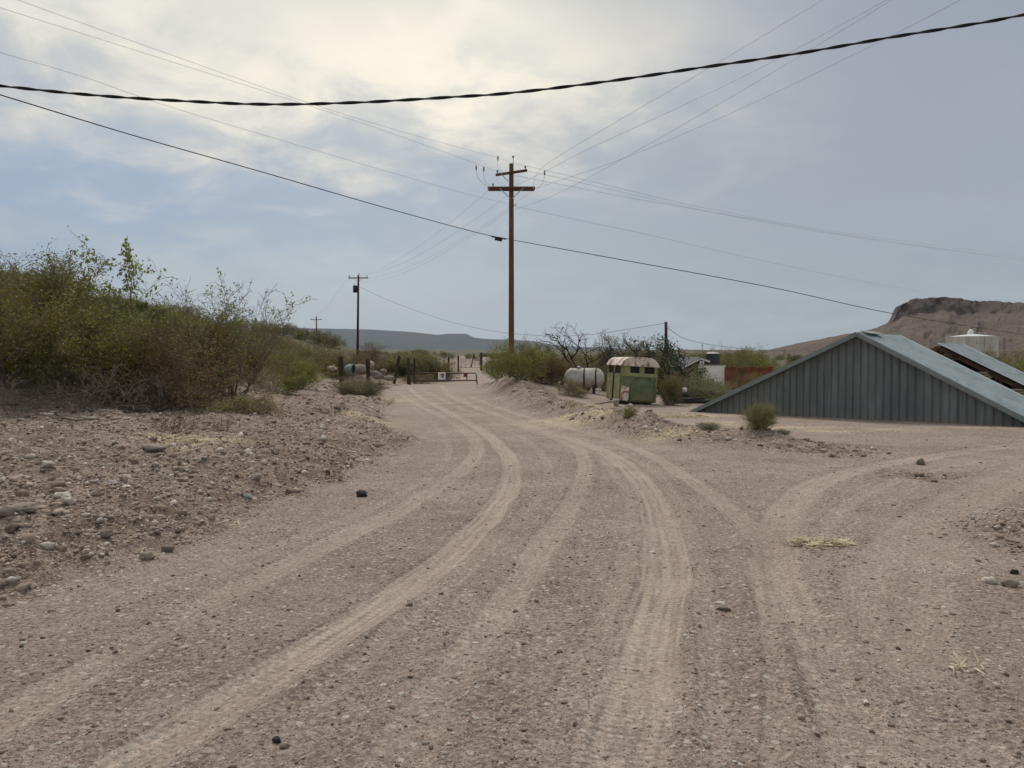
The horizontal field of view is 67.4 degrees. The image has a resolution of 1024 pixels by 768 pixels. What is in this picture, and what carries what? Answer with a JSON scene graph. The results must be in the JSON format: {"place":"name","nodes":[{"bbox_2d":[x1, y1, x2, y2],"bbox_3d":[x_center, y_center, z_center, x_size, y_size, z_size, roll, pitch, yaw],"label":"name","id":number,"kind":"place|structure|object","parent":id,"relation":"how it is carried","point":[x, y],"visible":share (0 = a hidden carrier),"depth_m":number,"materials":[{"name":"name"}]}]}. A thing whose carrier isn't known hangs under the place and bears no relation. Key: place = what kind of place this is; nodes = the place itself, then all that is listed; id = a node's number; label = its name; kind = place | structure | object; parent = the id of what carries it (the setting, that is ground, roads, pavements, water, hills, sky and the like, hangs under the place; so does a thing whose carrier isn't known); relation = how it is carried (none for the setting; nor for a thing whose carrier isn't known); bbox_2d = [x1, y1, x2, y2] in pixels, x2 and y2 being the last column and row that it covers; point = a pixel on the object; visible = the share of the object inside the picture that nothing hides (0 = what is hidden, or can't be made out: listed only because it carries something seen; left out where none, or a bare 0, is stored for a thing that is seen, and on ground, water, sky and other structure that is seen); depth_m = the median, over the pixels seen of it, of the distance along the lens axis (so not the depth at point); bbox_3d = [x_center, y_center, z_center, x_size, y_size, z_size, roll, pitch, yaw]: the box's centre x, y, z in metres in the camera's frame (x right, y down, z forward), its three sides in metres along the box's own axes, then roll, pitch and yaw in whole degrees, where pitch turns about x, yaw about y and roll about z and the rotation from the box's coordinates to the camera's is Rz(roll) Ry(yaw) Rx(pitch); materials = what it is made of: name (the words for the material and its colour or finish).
{"place":"outdoors","nodes":[
{"label":"outdoors","id":0,"kind":"place"},
{"bbox_2d":[272,328,627,349],"bbox_3d":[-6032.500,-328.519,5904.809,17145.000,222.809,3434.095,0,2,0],"label":"distant mesa","id":1,"kind":"structure","parent":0,"point":[398,340],"depth_m":5254.78,"materials":[{"name":"stone"}]},
{"bbox_2d":[0,317,1023,767],"bbox_3d":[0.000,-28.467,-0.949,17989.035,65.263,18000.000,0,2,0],"label":"ground","id":2,"kind":"structure","parent":0,"point":[648,637],"depth_m":5.86,"materials":[{"name":"gravel"}]},
{"bbox_2d":[0,505,15,516],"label":"stone","id":3,"kind":"object","parent":2,"relation":"on","point":[7,510],"visible":1,"depth_m":6.69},
{"bbox_2d":[13,502,38,512],"bbox_3d":[-4.366,1.104,6.845,0.242,0.083,0.211,1,2,21],"label":"stone","id":4,"kind":"object","parent":2,"relation":"on","point":[27,507],"visible":0.83,"depth_m":6.82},
{"bbox_2d":[0,367,75,415],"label":"bush","id":5,"kind":"object","parent":2,"relation":"on","point":[15,398],"visible":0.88,"depth_m":15.74,"materials":[{"name":"plant"}]},
{"bbox_2d":[0,238,115,338],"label":"bush","id":6,"kind":"object","parent":2,"relation":"on","point":[63,268],"visible":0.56,"depth_m":21.28,"materials":[{"name":"green plant"}]},
{"bbox_2d":[0,253,135,394],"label":"bush","id":7,"kind":"object","parent":2,"relation":"on","point":[21,329],"visible":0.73,"depth_m":16.94,"materials":[{"name":"green plant"}]},
{"bbox_2d":[18,417,121,420],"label":"dead branch","id":8,"kind":"object","parent":2,"relation":"on","point":[78,419],"visible":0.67,"depth_m":14.97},
{"bbox_2d":[0,265,160,394],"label":"bush","id":9,"kind":"object","parent":2,"relation":"on","point":[85,316],"visible":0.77,"depth_m":17.50,"materials":[{"name":"green plant"}]},
{"bbox_2d":[19,353,157,415],"bbox_3d":[-9.198,0.043,16.825,2.634,1.444,3.517,-1,2,-35],"label":"bush","id":10,"kind":"object","parent":2,"relation":"on","point":[80,400],"visible":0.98,"depth_m":16.89,"materials":[{"name":"plant"}]},
{"bbox_2d":[97,529,114,538],"bbox_3d":[-3.602,1.334,6.811,0.141,0.083,0.114,-1,2,-22],"label":"stone","id":11,"kind":"object","parent":2,"relation":"on","point":[109,533],"visible":0.99,"depth_m":6.78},
{"bbox_2d":[23,225,196,340],"bbox_3d":[-11.330,-2.310,21.703,5.072,4.160,2.558,0,2,-1],"label":"bush","id":12,"kind":"object","parent":2,"relation":"on","point":[128,256],"visible":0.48,"depth_m":21.56,"materials":[{"name":"green plant"}]},
{"bbox_2d":[34,301,193,410],"bbox_3d":[-10.128,-0.526,19.600,3.782,3.306,3.498,-1,2,-26],"label":"bush","id":13,"kind":"object","parent":2,"relation":"on","point":[131,360],"visible":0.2,"depth_m":19.13,"materials":[{"name":"green plant"}]},
{"bbox_2d":[109,300,149,322],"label":"bush","id":14,"kind":"object","parent":2,"relation":"on","point":[140,305],"visible":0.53,"depth_m":26.96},
{"bbox_2d":[84,359,209,411],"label":"bush","id":15,"kind":"object","parent":2,"relation":"on","point":[158,391],"visible":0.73,"depth_m":18.40,"materials":[{"name":"plant"}]},
{"bbox_2d":[139,550,154,560],"bbox_3d":[-3.194,1.507,6.730,0.109,0.091,0.111,1,2,33],"label":"stone","id":16,"kind":"object","parent":2,"relation":"on","point":[146,555],"visible":0.99,"depth_m":6.70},
{"bbox_2d":[105,283,198,325],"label":"bush","id":17,"kind":"object","parent":2,"relation":"on","point":[162,304],"visible":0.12,"depth_m":29.97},
{"bbox_2d":[141,443,166,451],"bbox_3d":[-5.400,0.973,11.559,0.389,0.158,0.259,0,2,-1],"label":"stone","id":18,"kind":"object","parent":2,"relation":"on","point":[156,447],"visible":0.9,"depth_m":11.49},
{"bbox_2d":[95,283,213,355],"bbox_3d":[-11.259,-1.705,23.871,3.702,2.730,3.489,1,2,38],"label":"bush","id":19,"kind":"object","parent":2,"relation":"on","point":[163,318],"visible":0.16,"depth_m":23.66,"materials":[{"name":"green plant"}]},
{"bbox_2d":[87,322,252,411],"bbox_3d":[-8.484,-0.362,19.520,4.072,2.494,3.733,-2,3,-41],"label":"bush","id":20,"kind":"object","parent":2,"relation":"on","point":[181,367],"visible":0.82,"depth_m":19.03,"materials":[{"name":"brown plant"}]},
{"bbox_2d":[145,408,206,433],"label":"bush","id":21,"kind":"object","parent":2,"relation":"on","point":[173,420],"visible":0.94,"depth_m":13.92,"materials":[{"name":"plant"}]},
{"bbox_2d":[157,433,217,444],"bbox_3d":[-5.626,0.915,13.267,1.044,0.196,2.132,0,2,0],"label":"straw","id":22,"kind":"object","parent":2,"relation":"on","point":[196,439],"visible":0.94,"depth_m":13.23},
{"bbox_2d":[141,309,272,399],"bbox_3d":[-9.793,-0.847,23.235,5.502,2.780,4.347,1,2,28],"label":"bush","id":23,"kind":"object","parent":2,"relation":"on","point":[216,328],"visible":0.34,"depth_m":22.11,"materials":[{"name":"green plant"}]},
{"bbox_2d":[169,330,269,404],"bbox_3d":[-8.707,-0.390,22.118,3.104,2.380,3.467,0,2,9],"label":"bush","id":24,"kind":"object","parent":2,"relation":"on","point":[235,377],"visible":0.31,"depth_m":21.86,"materials":[{"name":"green plant"}]},
{"bbox_2d":[210,413,232,431],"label":"bush","id":25,"kind":"object","parent":2,"relation":"on","point":[219,424],"visible":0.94,"depth_m":14.83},
{"bbox_2d":[137,268,316,403],"bbox_3d":[-8.668,-1.338,23.606,5.137,4.280,5.155,-1,2,-21],"label":"bush","id":26,"kind":"object","parent":2,"relation":"on","point":[260,344],"visible":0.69,"depth_m":23.05,"materials":[{"name":"green plant"}]},
{"bbox_2d":[189,376,268,410],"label":"bush","id":27,"kind":"object","parent":2,"relation":"on","point":[214,392],"visible":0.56,"depth_m":20.00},
{"bbox_2d":[205,391,293,415],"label":"bush","id":28,"kind":"object","parent":2,"relation":"on","point":[250,401],"visible":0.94,"depth_m":18.41,"materials":[{"name":"green plant"}]},
{"bbox_2d":[237,338,296,385],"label":"shrub","id":29,"kind":"object","parent":2,"relation":"on","point":[266,366],"visible":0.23,"depth_m":34.32,"materials":[{"name":"green plant"}]},
{"bbox_2d":[271,320,295,335],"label":"shrub","id":30,"kind":"object","parent":2,"relation":"on","point":[284,327],"visible":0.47,"depth_m":102.16,"materials":[{"name":"green plant"}]},
{"bbox_2d":[250,361,322,395],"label":"bush","id":31,"kind":"object","parent":2,"relation":"on","point":[288,383],"visible":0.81,"depth_m":30.96,"materials":[{"name":"green plant"}]},
{"bbox_2d":[262,336,314,367],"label":"shrub","id":32,"kind":"object","parent":2,"relation":"on","point":[300,350],"visible":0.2,"depth_m":48.81,"materials":[{"name":"green plant"}]},
{"bbox_2d":[271,344,320,385],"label":"shrub","id":33,"kind":"object","parent":2,"relation":"on","point":[294,361],"visible":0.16,"depth_m":45.19,"materials":[{"name":"green plant"}]},
{"bbox_2d":[261,344,336,389],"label":"bush","id":34,"kind":"object","parent":2,"relation":"on","point":[310,367],"visible":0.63,"depth_m":37.85,"materials":[{"name":"green plant"}]},
{"bbox_2d":[287,327,317,339],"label":"shrub","id":35,"kind":"object","parent":2,"relation":"on","point":[302,335],"visible":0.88,"depth_m":98.89,"materials":[{"name":"green plant"}]},
{"bbox_2d":[303,329,338,346],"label":"shrub","id":36,"kind":"object","parent":2,"relation":"on","point":[318,338],"visible":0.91,"depth_m":97.50,"materials":[{"name":"green plant"}]},
{"bbox_2d":[297,342,349,360],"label":"bush","id":37,"kind":"object","parent":2,"relation":"on","point":[323,349],"visible":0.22,"depth_m":69.20,"materials":[{"name":"green plant"}]},
{"bbox_2d":[308,401,347,413],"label":"bush","id":38,"kind":"object","parent":2,"relation":"on","point":[338,411],"visible":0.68,"depth_m":21.12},
{"bbox_2d":[309,349,351,377],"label":"shrub","id":39,"kind":"object","parent":2,"relation":"on","point":[330,356],"visible":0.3,"depth_m":65.52,"materials":[{"name":"green plant"}]},
{"bbox_2d":[327,358,350,379],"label":"shrub","id":40,"kind":"object","parent":2,"relation":"on","point":[344,373],"visible":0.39,"depth_m":63.34,"materials":[{"name":"green plant"}]},
{"bbox_2d":[311,352,369,379],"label":"shrub","id":41,"kind":"object","parent":2,"relation":"on","point":[356,360],"visible":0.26,"depth_m":66.86,"materials":[{"name":"green plant"}]},
{"bbox_2d":[338,356,343,381],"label":"fence post","id":42,"kind":"object","parent":2,"relation":"on","point":[340,366],"visible":0.76,"depth_m":54.86,"materials":[{"name":"brown wood"}]},
{"bbox_2d":[323,378,369,395],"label":"bush","id":43,"kind":"object","parent":2,"relation":"on","point":[351,387],"visible":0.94,"depth_m":35.74,"materials":[{"name":"green plant"}]},
{"bbox_2d":[344,364,355,373],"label":"drum","id":44,"kind":"object","parent":2,"relation":"on","point":[350,368],"visible":0.98,"depth_m":56.28,"materials":[{"name":"teal paint"}]},
{"bbox_2d":[348,273,367,355],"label":"utility pole","id":45,"kind":"object","parent":2,"relation":"on","point":[355,288],"visible":1,"depth_m":91.61,"materials":[{"name":"wood"}]},
{"bbox_2d":[355,364,365,374],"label":"drum","id":46,"kind":"object","parent":2,"relation":"on","point":[360,368],"visible":0.56,"depth_m":57.66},
{"bbox_2d":[337,372,392,397],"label":"bush","id":47,"kind":"object","parent":2,"relation":"on","point":[375,389],"visible":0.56,"depth_m":37.83,"materials":[{"name":"green plant"}]},
{"bbox_2d":[341,344,389,363],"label":"bush","id":48,"kind":"object","parent":2,"relation":"on","point":[373,353],"visible":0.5,"depth_m":89.47,"materials":[{"name":"brown plant"}]},
{"bbox_2d":[365,353,392,374],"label":"bush","id":49,"kind":"object","parent":2,"relation":"on","point":[380,365],"visible":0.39,"depth_m":83.34,"materials":[{"name":"green plant"}]},
{"bbox_2d":[377,349,436,377],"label":"bush","id":50,"kind":"object","parent":2,"relation":"on","point":[390,364],"visible":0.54,"depth_m":80.92,"materials":[{"name":"green plant"}]},
{"bbox_2d":[397,372,434,383],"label":"bush","id":51,"kind":"object","parent":2,"relation":"on","point":[428,377],"visible":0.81,"depth_m":73.61,"materials":[{"name":"green plant"}]},
{"bbox_2d":[405,350,455,381],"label":"bush","id":52,"kind":"object","parent":2,"relation":"on","point":[421,367],"visible":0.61,"depth_m":79.03,"materials":[{"name":"green plant"}]},
{"bbox_2d":[409,371,477,384],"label":"pipe gate","id":53,"kind":"structure","parent":2,"relation":"on","point":[441,376],"depth_m":69.96,"materials":[{"name":"brown metal"}]},
{"bbox_2d":[424,360,465,379],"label":"bush","id":54,"kind":"object","parent":2,"relation":"on","point":[445,369],"visible":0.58,"depth_m":79.18,"materials":[{"name":"green plant"}]},
{"bbox_2d":[480,353,507,380],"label":"bush","id":55,"kind":"object","parent":2,"relation":"on","point":[494,374],"visible":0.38,"depth_m":49.61,"materials":[{"name":"green plant"}]},
{"bbox_2d":[488,155,534,377],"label":"utility pole","id":56,"kind":"object","parent":2,"relation":"on","point":[511,188],"visible":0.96,"depth_m":41.64,"materials":[{"name":"brown wood"}]},
{"bbox_2d":[2,8,491,169],"bbox_3d":[-12.820,-9.245,18.709,0.089,2.353,49.206,1,2,29],"label":"overhead wire","id":57,"kind":"object","parent":56,"relation":"attached to","point":[215,75],"visible":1,"depth_m":24.21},
{"bbox_2d":[0,52,506,203],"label":"overhead wire","id":58,"kind":"object","parent":56,"relation":"attached to","point":[224,123],"visible":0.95,"depth_m":24.10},
{"bbox_2d":[19,0,506,160],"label":"overhead wire","id":59,"kind":"object","parent":56,"relation":"attached to","point":[229,75],"visible":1,"depth_m":23.85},
{"bbox_2d":[0,94,1023,334],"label":"telephone cable","id":60,"kind":"object","parent":56,"relation":"attached to","point":[498,238],"visible":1,"depth_m":33.62,"materials":[{"name":"black metal"}]},
{"bbox_2d":[532,0,821,187],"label":"overhead wire","id":61,"kind":"object","parent":56,"relation":"attached to","point":[680,84],"visible":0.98,"depth_m":26.81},
{"bbox_2d":[520,0,885,183],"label":"overhead wire","id":62,"kind":"object","parent":56,"relation":"attached to","point":[716,89],"visible":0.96,"depth_m":26.69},
{"bbox_2d":[520,0,890,207],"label":"overhead wire","id":63,"kind":"object","parent":56,"relation":"attached to","point":[723,101],"visible":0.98,"depth_m":26.52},
{"bbox_2d":[538,0,959,187],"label":"overhead wire","id":64,"kind":"object","parent":56,"relation":"attached to","point":[764,97],"visible":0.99,"depth_m":26.05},
{"bbox_2d":[0,315,1023,763],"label":"bank rubble","id":65,"kind":"object","parent":2,"relation":"on","point":[126,479],"visible":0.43,"depth_m":9.91,"materials":[{"name":"stone"}]},
{"bbox_2d":[479,332,556,379],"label":"bush","id":66,"kind":"object","parent":2,"relation":"on","point":[524,364],"visible":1,"depth_m":38.61,"materials":[{"name":"green plant"}]},
{"bbox_2d":[491,331,570,377],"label":"bush","id":67,"kind":"object","parent":2,"relation":"on","point":[539,348],"visible":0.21,"depth_m":42.61,"materials":[{"name":"green plant"}]},
{"bbox_2d":[514,348,582,385],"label":"bush","id":68,"kind":"object","parent":2,"relation":"on","point":[561,368],"visible":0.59,"depth_m":41.22,"materials":[{"name":"green plant"}]},
{"bbox_2d":[528,348,597,384],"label":"bush","id":69,"kind":"object","parent":2,"relation":"on","point":[579,364],"visible":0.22,"depth_m":43.40,"materials":[{"name":"green plant"}]},
{"bbox_2d":[553,379,591,397],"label":"bush","id":70,"kind":"object","parent":2,"relation":"on","point":[571,388],"visible":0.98,"depth_m":35.89,"materials":[{"name":"green plant"}]},
{"bbox_2d":[540,322,621,390],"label":"dead tree","id":71,"kind":"object","parent":2,"relation":"on","point":[603,361],"visible":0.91,"depth_m":42.14,"materials":[{"name":"brown plant"}]},
{"bbox_2d":[564,366,603,393],"bbox_3d":[3.764,-0.182,39.996,2.080,1.520,1.050,0,4,9],"label":"propane tank","id":72,"kind":"object","parent":2,"relation":"on","point":[593,377],"visible":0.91,"depth_m":39.57,"materials":[{"name":"paint"}]},
{"bbox_2d":[576,332,671,391],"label":"tree","id":73,"kind":"object","parent":2,"relation":"on","point":[626,352],"visible":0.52,"depth_m":45.73,"materials":[{"name":"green plant"}]},
{"bbox_2d":[618,403,639,417],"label":"bush","id":74,"kind":"object","parent":2,"relation":"on","point":[626,412],"visible":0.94,"depth_m":20.26,"materials":[{"name":"green plant"}]},
{"bbox_2d":[606,357,659,404],"bbox_3d":[5.328,-0.102,34.355,1.720,2.186,2.712,3,1,-7],"label":"horse trailer","id":75,"kind":"object","parent":2,"relation":"on","point":[631,380],"visible":0.9,"depth_m":33.15,"materials":[{"name":"green paint"}]},
{"bbox_2d":[567,400,717,418],"bbox_3d":[4.272,0.824,25.758,5.019,0.561,5.202,0,2,0],"label":"straw","id":76,"kind":"object","parent":2,"relation":"on","point":[683,415],"visible":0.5,"depth_m":25.68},
{"bbox_2d":[602,329,682,377],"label":"dead tree","id":77,"kind":"object","parent":2,"relation":"on","point":[625,341],"visible":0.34,"depth_m":45.38,"materials":[{"name":"brown plant"}]},
{"bbox_2d":[601,333,709,394],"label":"tree","id":78,"kind":"object","parent":2,"relation":"on","point":[671,355],"visible":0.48,"depth_m":44.09,"materials":[{"name":"green plant"}]},
{"bbox_2d":[655,371,686,405],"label":"bush","id":79,"kind":"object","parent":2,"relation":"on","point":[670,390],"visible":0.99,"depth_m":32.85,"materials":[{"name":"green plant"}]},
{"bbox_2d":[657,362,704,391],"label":"bush","id":80,"kind":"object","parent":2,"relation":"on","point":[684,371],"visible":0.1,"depth_m":47.02,"materials":[{"name":"green plant"}]},
{"bbox_2d":[670,357,709,373],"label":"house","id":81,"kind":"structure","parent":2,"relation":"on","point":[691,361],"depth_m":62.08,"materials":[{"name":"white paint"}]},
{"bbox_2d":[675,397,710,403],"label":"scrap beams","id":82,"kind":"structure","parent":2,"relation":"on","point":[685,400],"depth_m":33.40,"materials":[{"name":"black metal"}]},
{"bbox_2d":[676,371,736,399],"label":"bush","id":83,"kind":"object","parent":2,"relation":"on","point":[694,390],"visible":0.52,"depth_m":37.75,"materials":[{"name":"green plant"}]},
{"bbox_2d":[696,421,722,430],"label":"bush","id":84,"kind":"object","parent":2,"relation":"on","point":[708,426],"visible":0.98,"depth_m":17.13,"materials":[{"name":"green plant"}]},
{"bbox_2d":[699,365,725,384],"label":"white wall","id":85,"kind":"structure","parent":2,"relation":"on","point":[716,370],"depth_m":55.89,"materials":[{"name":"paint"}]},
{"bbox_2d":[705,352,719,364],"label":"plastic tank","id":86,"kind":"object","parent":2,"relation":"on","point":[713,358],"visible":0.48,"depth_m":65.44,"materials":[{"name":"paint"}]},
{"bbox_2d":[700,379,736,399],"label":"bush","id":87,"kind":"object","parent":2,"relation":"on","point":[719,391],"visible":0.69,"depth_m":35.77,"materials":[{"name":"green plant"}]},
{"bbox_2d":[686,341,758,375],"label":"bush","id":88,"kind":"object","parent":2,"relation":"on","point":[726,362],"visible":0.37,"depth_m":74.61,"materials":[{"name":"green plant"}]},
{"bbox_2d":[725,368,757,389],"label":"bush","id":89,"kind":"object","parent":2,"relation":"on","point":[748,380],"visible":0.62,"depth_m":48.95,"materials":[{"name":"green plant"}]},
{"bbox_2d":[709,342,775,380],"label":"bush","id":90,"kind":"object","parent":2,"relation":"on","point":[749,362],"visible":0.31,"depth_m":76.51,"materials":[{"name":"green plant"}]},
{"bbox_2d":[724,367,772,389],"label":"rusty fence","id":91,"kind":"object","parent":2,"relation":"on","point":[762,370],"visible":0.38,"depth_m":54.00,"materials":[{"name":"brown metal"}]},
{"bbox_2d":[736,397,780,431],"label":"bush","id":92,"kind":"object","parent":2,"relation":"on","point":[756,417],"visible":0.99,"depth_m":16.50,"materials":[{"name":"green plant"}]},
{"bbox_2d":[733,346,791,370],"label":"bush","id":93,"kind":"object","parent":2,"relation":"on","point":[764,359],"visible":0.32,"depth_m":79.03,"materials":[{"name":"green plant"}]},
{"bbox_2d":[782,533,858,549],"bbox_3d":[2.959,1.497,7.264,0.744,0.070,0.659,0,2,0],"label":"straw","id":94,"kind":"object","parent":2,"relation":"on","point":[830,542],"visible":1,"depth_m":7.27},
{"bbox_2d":[688,330,1023,426],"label":"metal barn","id":95,"kind":"structure","parent":2,"relation":"on","point":[870,375],"depth_m":24.49,"materials":[{"name":"grey metal"}]},
{"bbox_2d":[949,650,984,673],"bbox_3d":[2.509,1.566,4.343,0.258,0.061,0.315,1,2,20],"label":"straw","id":96,"kind":"object","parent":2,"relation":"on","point":[960,665],"visible":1,"depth_m":4.33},
{"bbox_2d":[945,329,998,357],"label":"storage tank","id":97,"kind":"object","parent":2,"relation":"on","point":[971,339],"visible":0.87,"depth_m":60.34,"materials":[{"name":"silver metal"}]},
{"bbox_2d":[930,343,1023,395],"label":"open shed","id":98,"kind":"structure","parent":2,"relation":"on","point":[997,371],"depth_m":30.61,"materials":[{"name":"metal"}]},
{"bbox_2d":[980,576,997,583],"bbox_3d":[3.735,1.542,6.018,0.117,0.070,0.091,1,2,17],"label":"stone","id":99,"kind":"object","parent":2,"relation":"on","point":[991,580],"visible":0.95,"depth_m":5.99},
{"bbox_2d":[983,343,1023,369],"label":"bush","id":100,"kind":"object","parent":2,"relation":"on","point":[1001,356],"visible":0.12,"depth_m":55.09,"materials":[{"name":"green plant"}]},
{"bbox_2d":[986,348,1023,371],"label":"bush","id":101,"kind":"object","parent":2,"relation":"on","point":[1021,367],"visible":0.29,"depth_m":48.39,"materials":[{"name":"green plant"}]},
{"bbox_2d":[1000,578,1018,587],"bbox_3d":[3.848,1.545,5.934,0.108,0.094,0.118,-2,3,-41],"label":"stone","id":102,"kind":"object","parent":2,"relation":"on","point":[1009,582],"visible":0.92,"depth_m":5.90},
{"bbox_2d":[0,13,1023,105],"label":"service cable","id":103,"kind":"object","parent":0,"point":[537,89],"visible":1,"depth_m":7.79,"materials":[{"name":"rubber"}]},
{"bbox_2d":[0,0,1023,349],"label":"sky","id":104,"kind":"structure","parent":0,"point":[917,138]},
{"bbox_2d":[633,349,754,353],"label":"hill","id":105,"kind":"structure","parent":0,"point":[693,351],"depth_m":841.79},
{"bbox_2d":[734,297,1023,357],"bbox_3d":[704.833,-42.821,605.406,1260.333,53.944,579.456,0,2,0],"label":"rocky hill","id":106,"kind":"structure","parent":0,"point":[1006,317],"depth_m":548.63,"materials":[{"name":"stone"}]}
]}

